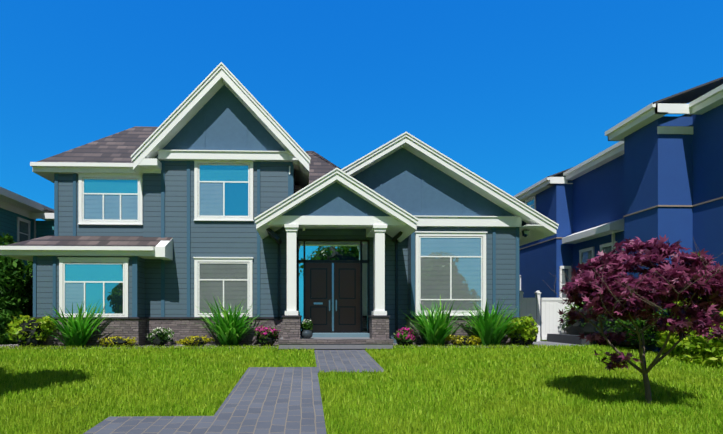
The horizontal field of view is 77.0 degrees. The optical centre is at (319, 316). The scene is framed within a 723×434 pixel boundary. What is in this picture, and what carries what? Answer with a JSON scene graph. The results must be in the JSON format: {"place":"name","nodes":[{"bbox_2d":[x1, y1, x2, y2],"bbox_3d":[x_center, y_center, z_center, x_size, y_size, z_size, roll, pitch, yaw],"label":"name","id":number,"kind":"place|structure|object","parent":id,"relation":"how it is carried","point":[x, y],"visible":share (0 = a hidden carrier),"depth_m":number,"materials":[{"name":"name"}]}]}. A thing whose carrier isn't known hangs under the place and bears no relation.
{"place":"outdoors","nodes":[
{"label":"outdoors","id":0,"kind":"place"},
{"bbox_2d":[83,349,383,433],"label":"paver path","id":1,"kind":"structure","parent":0,"point":[273,400],"depth_m":6.97,"materials":[{"name":"grey stone"}]},
{"bbox_2d":[0,338,722,433],"bbox_3d":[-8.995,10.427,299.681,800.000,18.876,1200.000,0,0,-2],"label":"ground","id":2,"kind":"structure","parent":0,"point":[370,398],"depth_m":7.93,"materials":[{"name":"green plant"}]},
{"bbox_2d":[0,232,30,344],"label":"tree","id":3,"kind":"object","parent":2,"relation":"on","point":[14,300],"visible":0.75,"depth_m":16.17,"materials":[{"name":"green plant"}]},
{"bbox_2d":[0,187,53,286],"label":"teal house","id":4,"kind":"structure","parent":2,"relation":"on","point":[19,215],"depth_m":19.24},
{"bbox_2d":[23,261,32,316],"bbox_3d":[-11.161,-0.854,17.860,1.686,4.188,1.696,0,0,-2],"label":"cedar","id":5,"kind":"object","parent":2,"relation":"on","point":[28,278],"visible":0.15,"depth_m":17.43,"materials":[{"name":"green plant"}]},
{"bbox_2d":[0,343,524,348],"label":"planting bed","id":6,"kind":"object","parent":2,"relation":"on","point":[446,345],"visible":0.11,"depth_m":15.27,"materials":[{"name":"brown soil"}]},
{"bbox_2d":[5,315,57,346],"bbox_3d":[-9.246,0.518,14.573,1.578,1.159,0.881,0,0,-18],"label":"lime shrub","id":7,"kind":"object","parent":6,"relation":"on","point":[25,331],"visible":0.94,"depth_m":14.34,"materials":[{"name":"green plant"}]},
{"bbox_2d":[38,301,112,346],"bbox_3d":[-7.762,0.175,14.556,2.666,1.628,2.816,0,0,-2],"label":"strap plant","id":8,"kind":"object","parent":6,"relation":"on","point":[76,331],"visible":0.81,"depth_m":14.24,"materials":[{"name":"green plant"}]},
{"bbox_2d":[98,336,136,346],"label":"flowering bush","id":9,"kind":"object","parent":6,"relation":"on","point":[112,341],"visible":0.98,"depth_m":14.45,"materials":[{"name":"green plant"}]},
{"bbox_2d":[145,327,173,345],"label":"white azalea","id":10,"kind":"object","parent":6,"relation":"on","point":[158,336],"visible":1,"depth_m":14.85,"materials":[{"name":"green plant"}]},
{"bbox_2d":[176,335,214,345],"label":"flowering bush","id":11,"kind":"object","parent":6,"relation":"on","point":[195,341],"visible":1,"depth_m":14.81,"materials":[{"name":"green plant"}]},
{"bbox_2d":[183,294,263,345],"bbox_3d":[-2.994,0.117,15.257,2.847,1.743,2.930,0,0,-2],"label":"strap plant","id":12,"kind":"object","parent":6,"relation":"on","point":[230,330],"visible":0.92,"depth_m":14.77,"materials":[{"name":"green plant"}]},
{"bbox_2d":[254,326,279,345],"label":"pink azalea","id":13,"kind":"object","parent":6,"relation":"on","point":[266,336],"visible":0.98,"depth_m":14.81,"materials":[{"name":"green plant"}]},
{"bbox_2d":[393,327,415,345],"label":"pink azalea","id":14,"kind":"object","parent":6,"relation":"on","point":[405,336],"visible":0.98,"depth_m":14.93,"materials":[{"name":"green plant"}]},
{"bbox_2d":[402,296,474,345],"bbox_3d":[3.989,0.111,15.210,2.903,1.755,2.603,0,0,-2],"label":"strap plant","id":15,"kind":"object","parent":6,"relation":"on","point":[435,331],"visible":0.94,"depth_m":14.99,"materials":[{"name":"green plant"}]},
{"bbox_2d":[445,334,481,345],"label":"flowering bush","id":16,"kind":"object","parent":6,"relation":"on","point":[463,340],"visible":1,"depth_m":15.10,"materials":[{"name":"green plant"}]},
{"bbox_2d":[456,296,530,345],"bbox_3d":[5.814,0.135,15.327,2.806,1.708,2.953,0,0,-2],"label":"strap plant","id":17,"kind":"object","parent":6,"relation":"on","point":[488,329],"visible":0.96,"depth_m":15.06,"materials":[{"name":"green plant"}]},
{"bbox_2d":[504,315,538,345],"bbox_3d":[6.928,0.488,15.319,1.362,1.152,1.021,0,0,-28],"label":"light shrub","id":18,"kind":"object","parent":6,"relation":"on","point":[526,333],"visible":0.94,"depth_m":15.11,"materials":[{"name":"green plant"}]},
{"bbox_2d":[0,62,558,348],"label":"house","id":19,"kind":"structure","parent":2,"relation":"on","point":[219,182],"depth_m":15.69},
{"bbox_2d":[300,319,312,338],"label":"potted plant","id":20,"kind":"object","parent":19,"relation":"on","point":[306,332],"depth_m":14.30,"materials":[{"name":"green plant"}]},
{"bbox_2d":[532,334,603,346],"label":"steps","id":21,"kind":"structure","parent":2,"relation":"on","point":[561,339],"depth_m":16.14,"materials":[{"name":"concrete"}]},
{"bbox_2d":[519,290,585,340],"bbox_3d":[9.091,-0.010,23.829,3.068,1.998,12.565,0,0,-2],"label":"white fence","id":22,"kind":"object","parent":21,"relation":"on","point":[550,315],"visible":0.4,"depth_m":17.60,"materials":[{"name":"plastic"}]},
{"bbox_2d":[560,302,670,346],"bbox_3d":[9.659,0.228,15.130,1.260,1.540,5.138,0,0,3],"label":"dark hedge","id":23,"kind":"object","parent":2,"relation":"on","point":[608,324],"visible":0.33,"depth_m":14.20,"materials":[{"name":"green plant"}]},
{"bbox_2d":[513,77,722,352],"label":"neighboring house","id":24,"kind":"structure","parent":2,"relation":"on","point":[654,172],"depth_m":13.88,"materials":[{"name":"paint"}]},
{"bbox_2d":[543,234,722,402],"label":"japanese maple","id":25,"kind":"object","parent":2,"relation":"on","point":[602,285],"visible":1,"depth_m":6.85,"materials":[{"name":"purple plant"}]},
{"bbox_2d":[655,252,702,356],"bbox_3d":[10.301,-0.226,12.598,1.589,3.153,1.670,0,0,-2],"label":"bush","id":26,"kind":"object","parent":2,"relation":"on","point":[677,350],"visible":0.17,"depth_m":12.45,"materials":[{"name":"green plant"}]},
{"bbox_2d":[678,303,722,367],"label":"bush","id":27,"kind":"object","parent":2,"relation":"on","point":[701,350],"visible":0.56,"depth_m":10.97,"materials":[{"name":"green plant"}]},
{"bbox_2d":[0,0,722,220],"label":"sky","id":28,"kind":"structure","parent":0,"point":[519,94],"materials":[{"name":"blue"}]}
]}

